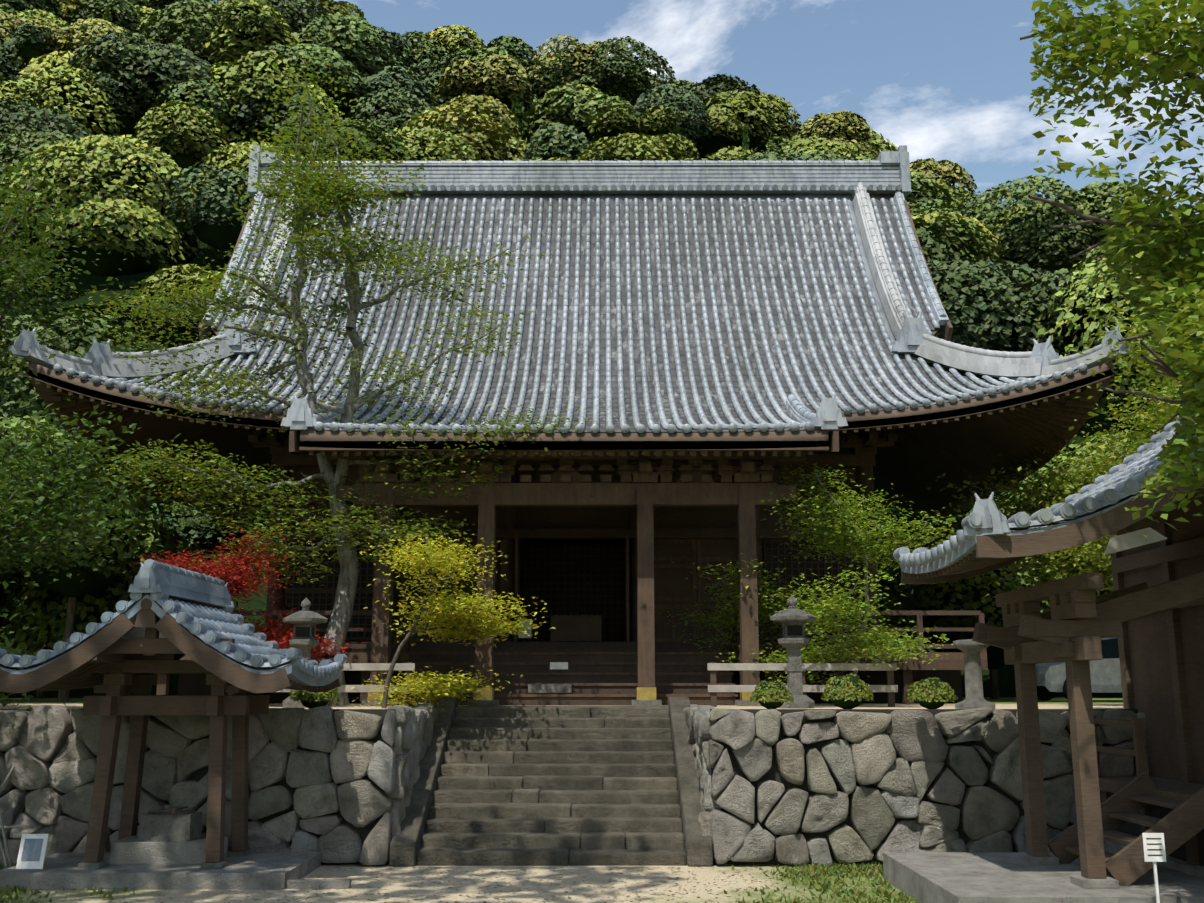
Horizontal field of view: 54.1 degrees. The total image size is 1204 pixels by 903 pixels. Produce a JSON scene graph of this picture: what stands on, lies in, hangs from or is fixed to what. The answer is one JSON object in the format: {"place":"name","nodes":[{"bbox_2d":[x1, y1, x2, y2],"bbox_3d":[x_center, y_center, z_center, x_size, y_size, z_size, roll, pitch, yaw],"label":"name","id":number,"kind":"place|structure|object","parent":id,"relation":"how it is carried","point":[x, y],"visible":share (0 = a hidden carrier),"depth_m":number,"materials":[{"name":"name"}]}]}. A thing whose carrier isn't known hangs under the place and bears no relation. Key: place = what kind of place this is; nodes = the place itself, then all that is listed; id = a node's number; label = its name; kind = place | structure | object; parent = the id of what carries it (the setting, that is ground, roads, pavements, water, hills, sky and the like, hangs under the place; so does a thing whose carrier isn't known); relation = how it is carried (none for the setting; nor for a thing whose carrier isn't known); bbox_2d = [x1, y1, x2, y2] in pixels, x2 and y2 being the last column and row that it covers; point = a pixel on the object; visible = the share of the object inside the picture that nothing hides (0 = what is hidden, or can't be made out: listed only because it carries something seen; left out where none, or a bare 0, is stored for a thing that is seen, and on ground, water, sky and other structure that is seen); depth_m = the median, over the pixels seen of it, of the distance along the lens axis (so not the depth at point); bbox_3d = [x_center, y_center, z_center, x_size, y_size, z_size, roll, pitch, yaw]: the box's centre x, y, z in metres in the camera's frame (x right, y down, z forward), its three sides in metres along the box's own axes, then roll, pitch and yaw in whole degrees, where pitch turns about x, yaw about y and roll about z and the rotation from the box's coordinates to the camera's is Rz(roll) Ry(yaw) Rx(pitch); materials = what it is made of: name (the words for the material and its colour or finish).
{"place":"outdoors","nodes":[
{"label":"outdoors","id":0,"kind":"place"},
{"bbox_2d":[0,147,1122,697],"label":"hill terrain","id":1,"kind":"structure","parent":0,"point":[1006,673],"depth_m":63.64,"materials":[{"name":"green plant"}]},
{"bbox_2d":[0,0,1203,525],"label":"hillside trees","id":2,"kind":"object","parent":1,"relation":"on","point":[214,234],"visible":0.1,"depth_m":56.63,"materials":[{"name":"green plant"}]},
{"bbox_2d":[0,697,1123,902],"bbox_3d":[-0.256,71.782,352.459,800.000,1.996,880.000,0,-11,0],"label":"ground","id":3,"kind":"structure","parent":0,"point":[401,883],"depth_m":14.09,"materials":[{"name":"beige sand"}]},
{"bbox_2d":[0,765,29,868],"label":"bamboo rack","id":4,"kind":"object","parent":3,"relation":"on","point":[2,827],"visible":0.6,"depth_m":14.73,"materials":[{"name":"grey wood"}]},
{"bbox_2d":[0,138,135,471],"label":"tree","id":5,"kind":"object","parent":3,"relation":"on","point":[34,250],"depth_m":25.59,"materials":[{"name":"green plant"}]},
{"bbox_2d":[0,398,180,708],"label":"tree","id":6,"kind":"object","parent":3,"relation":"on","point":[23,499],"depth_m":17.24,"materials":[{"name":"green plant"}]},
{"bbox_2d":[0,594,350,888],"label":"water pavilion","id":7,"kind":"structure","parent":3,"relation":"on","point":[172,848],"depth_m":14.58,"materials":[{"name":"brown wood"}]},
{"bbox_2d":[16,834,48,868],"bbox_3d":[-6.875,4.828,14.231,0.320,0.395,0.103,0,-11,0],"label":"notice board","id":8,"kind":"object","parent":7,"relation":"on","point":[32,851],"visible":0.96,"depth_m":14.22,"materials":[{"name":"white paint"}]},
{"bbox_2d":[0,559,347,692],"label":"small pavilion roof","id":9,"kind":"structure","parent":7,"relation":"attached to","point":[65,666],"depth_m":14.04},
{"bbox_2d":[9,598,343,678],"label":"roof tiles","id":10,"kind":"object","parent":9,"relation":"on","point":[221,623],"visible":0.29,"depth_m":15.33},
{"bbox_2d":[0,705,395,866],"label":"retaining wall","id":11,"kind":"structure","parent":3,"relation":"on","point":[321,779],"depth_m":15.80,"materials":[{"name":"stone"}]},
{"bbox_2d":[129,523,363,661],"bbox_3d":[-6.118,2.855,20.420,3.957,3.068,2.985,-7,-13,31],"label":"maple","id":12,"kind":"object","parent":3,"relation":"on","point":[283,641],"depth_m":20.22,"materials":[{"name":"red plant"}]},
{"bbox_2d":[283,598,327,707],"bbox_3d":[-4.917,3.306,19.427,0.741,1.781,0.646,0,-11,0],"label":"stone lantern","id":13,"kind":"object","parent":3,"relation":"on","point":[305,621],"visible":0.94,"depth_m":19.34,"materials":[{"name":"grey stone"}]},
{"bbox_2d":[289,688,340,708],"bbox_3d":[-4.167,3.507,17.141,0.763,0.501,0.707,0,-11,0],"label":"shrub","id":14,"kind":"object","parent":3,"relation":"on","point":[307,696],"depth_m":16.94,"materials":[{"name":"green plant"}]},
{"bbox_2d":[228,662,414,706],"bbox_3d":[-4.766,3.940,19.945,3.200,0.740,0.135,0,-11,0],"label":"fence","id":15,"kind":"object","parent":3,"relation":"on","point":[408,667],"visible":0.23,"depth_m":19.93,"materials":[{"name":"grey wood"}]},
{"bbox_2d":[58,41,604,705],"bbox_3d":[-5.090,-1.481,22.130,10.389,12.350,5.081,0,-11,0],"label":"old tree","id":16,"kind":"object","parent":3,"relation":"on","point":[318,189],"depth_m":21.89,"materials":[{"name":"green plant"}]},
{"bbox_2d":[383,703,438,835],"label":"stone side wall","id":17,"kind":"structure","parent":3,"relation":"on","point":[414,730],"depth_m":16.58,"materials":[{"name":"stone"}]},
{"bbox_2d":[340,528,555,707],"bbox_3d":[-2.692,2.874,19.510,3.802,3.112,4.969,0,-11,0],"label":"yellow maple","id":18,"kind":"object","parent":3,"relation":"on","point":[477,626],"depth_m":19.12,"materials":[{"name":"yellow plant"}]},
{"bbox_2d":[0,866,910,902],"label":"ground litter","id":19,"kind":"object","parent":3,"relation":"on","point":[677,884],"visible":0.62,"depth_m":13.91,"materials":[{"name":"plant"}]},
{"bbox_2d":[0,862,918,902],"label":"grass tufts","id":20,"kind":"object","parent":3,"relation":"on","point":[815,872],"visible":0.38,"depth_m":13.86,"materials":[{"name":"green plant"}]},
{"bbox_2d":[389,697,712,866],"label":"stone stairs","id":21,"kind":"structure","parent":3,"relation":"on","point":[555,785],"depth_m":17.19,"materials":[{"name":"grey stone"}]},
{"bbox_2d":[26,369,1113,705],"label":"hall","id":22,"kind":"structure","parent":3,"relation":"on","point":[606,551],"depth_m":25.25,"materials":[{"name":"brown wood"}]},
{"bbox_2d":[28,194,1112,516],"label":"hall roof","id":23,"kind":"structure","parent":22,"relation":"on","point":[972,446],"depth_m":27.91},
{"bbox_2d":[7,145,1131,451],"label":"roof ridges","id":24,"kind":"object","parent":23,"relation":"on","point":[885,173],"visible":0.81,"depth_m":32.82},
{"bbox_2d":[53,198,1086,432],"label":"hall roof tiles","id":25,"kind":"object","parent":23,"relation":"on","point":[733,426],"visible":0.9,"depth_m":28.93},
{"bbox_2d":[61,196,1079,432],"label":"roof tile rows","id":26,"kind":"object","parent":23,"relation":"on","point":[615,400],"visible":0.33,"depth_m":29.63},
{"bbox_2d":[0,414,1140,701],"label":"shrubs","id":27,"kind":"object","parent":3,"relation":"on","point":[36,638],"depth_m":30.42,"materials":[{"name":"green plant"}]},
{"bbox_2d":[683,704,720,857],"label":"stone side wall","id":28,"kind":"structure","parent":3,"relation":"on","point":[699,722],"depth_m":16.17,"materials":[{"name":"stone"}]},
{"bbox_2d":[750,680,793,708],"bbox_3d":[2.457,3.534,17.127,0.618,0.442,0.627,0,-11,0],"label":"shrub","id":29,"kind":"object","parent":3,"relation":"on","point":[765,696],"depth_m":16.96,"materials":[{"name":"green plant"}]},
{"bbox_2d":[770,595,815,707],"bbox_3d":[3.082,3.206,18.925,0.741,1.781,0.646,0,-11,0],"label":"stone lantern","id":30,"kind":"object","parent":3,"relation":"on","point":[792,619],"visible":0.98,"depth_m":18.79,"materials":[{"name":"grey stone"}]},
{"bbox_2d":[707,662,897,706],"bbox_3d":[3.384,3.938,19.933,3.200,0.740,0.135,0,-11,0],"label":"fence","id":31,"kind":"object","parent":3,"relation":"on","point":[890,688],"visible":0.71,"depth_m":19.92,"materials":[{"name":"grey wood"}]},
{"bbox_2d":[659,462,961,684],"bbox_3d":[4.027,2.366,21.812,5.795,4.595,6.522,0,-11,0],"label":"maple","id":32,"kind":"object","parent":3,"relation":"on","point":[819,610],"depth_m":21.34,"materials":[{"name":"green plant"}]},
{"bbox_2d":[821,673,873,708],"bbox_3d":[3.596,3.506,17.238,0.761,0.542,0.765,0,-11,0],"label":"shrub","id":33,"kind":"object","parent":3,"relation":"on","point":[865,693],"depth_m":17.04,"materials":[{"name":"green plant"}]},
{"bbox_2d":[708,707,1148,865],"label":"retaining wall","id":34,"kind":"structure","parent":3,"relation":"on","point":[829,787],"depth_m":15.78,"materials":[{"name":"stone"}]},
{"bbox_2d":[907,677,957,708],"bbox_3d":[4.790,3.503,17.075,0.740,0.484,0.713,0,-11,0],"label":"shrub","id":35,"kind":"object","parent":3,"relation":"on","point":[929,696],"depth_m":16.90,"materials":[{"name":"green plant"}]},
{"bbox_2d":[953,639,995,708],"bbox_3d":[5.781,3.460,18.360,0.600,1.060,0.585,0,-11,0],"label":"stone post","id":36,"kind":"object","parent":3,"relation":"on","point":[970,649],"visible":0.88,"depth_m":18.24,"materials":[{"name":"grey stone"}]},
{"bbox_2d":[883,497,1203,902],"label":"side hall","id":37,"kind":"structure","parent":3,"relation":"on","point":[1148,611],"depth_m":13.67,"materials":[{"name":"brown wood"}]},
{"bbox_2d":[893,416,1203,583],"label":"side building roof","id":38,"kind":"structure","parent":37,"relation":"attached to","point":[978,553],"depth_m":12.09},
{"bbox_2d":[898,416,1196,566],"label":"roof tiles","id":39,"kind":"object","parent":38,"relation":"on","point":[1148,459],"visible":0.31,"depth_m":14.11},
{"bbox_2d":[1014,507,1101,530],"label":"roof tiles","id":40,"kind":"object","parent":38,"relation":"on","point":[1052,523],"visible":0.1,"depth_m":12.37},
{"bbox_2d":[963,484,1203,536],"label":"ridge ornament","id":41,"kind":"object","parent":38,"relation":"on","point":[991,514],"visible":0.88,"depth_m":12.05,"materials":[{"name":"grey ceramic"}]},
{"bbox_2d":[926,281,1203,610],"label":"tree","id":42,"kind":"object","parent":3,"relation":"on","point":[1028,502],"depth_m":26.35,"materials":[{"name":"green plant"}]},
{"bbox_2d":[1017,286,1199,595],"bbox_3d":[9.811,0.561,18.574,7.090,6.886,10.275,0,-11,0],"label":"tree","id":43,"kind":"object","parent":3,"relation":"on","point":[1161,418],"depth_m":20.59,"materials":[{"name":"green plant"}]},
{"bbox_2d":[1020,0,1203,537],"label":"tree","id":44,"kind":"object","parent":3,"relation":"on","point":[1179,296],"depth_m":10.48,"materials":[{"name":"green plant"}]},
{"bbox_2d":[1142,833,1165,902],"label":"sign post","id":45,"kind":"object","parent":3,"relation":"on","point":[1154,847],"visible":1,"depth_m":11.13,"materials":[{"name":"white metal"}]},
{"bbox_2d":[209,0,1203,215],"label":"sky","id":46,"kind":"structure","parent":0,"point":[950,80],"materials":[{"name":"blue"}]},
{"bbox_2d":[1035,637,1121,700],"bbox_3d":[12.247,5.285,28.693,3.900,1.530,1.720,2,-11,-8],"label":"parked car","id":47,"kind":"object","parent":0,"point":[1105,675],"visible":0.25,"depth_m":27.83,"materials":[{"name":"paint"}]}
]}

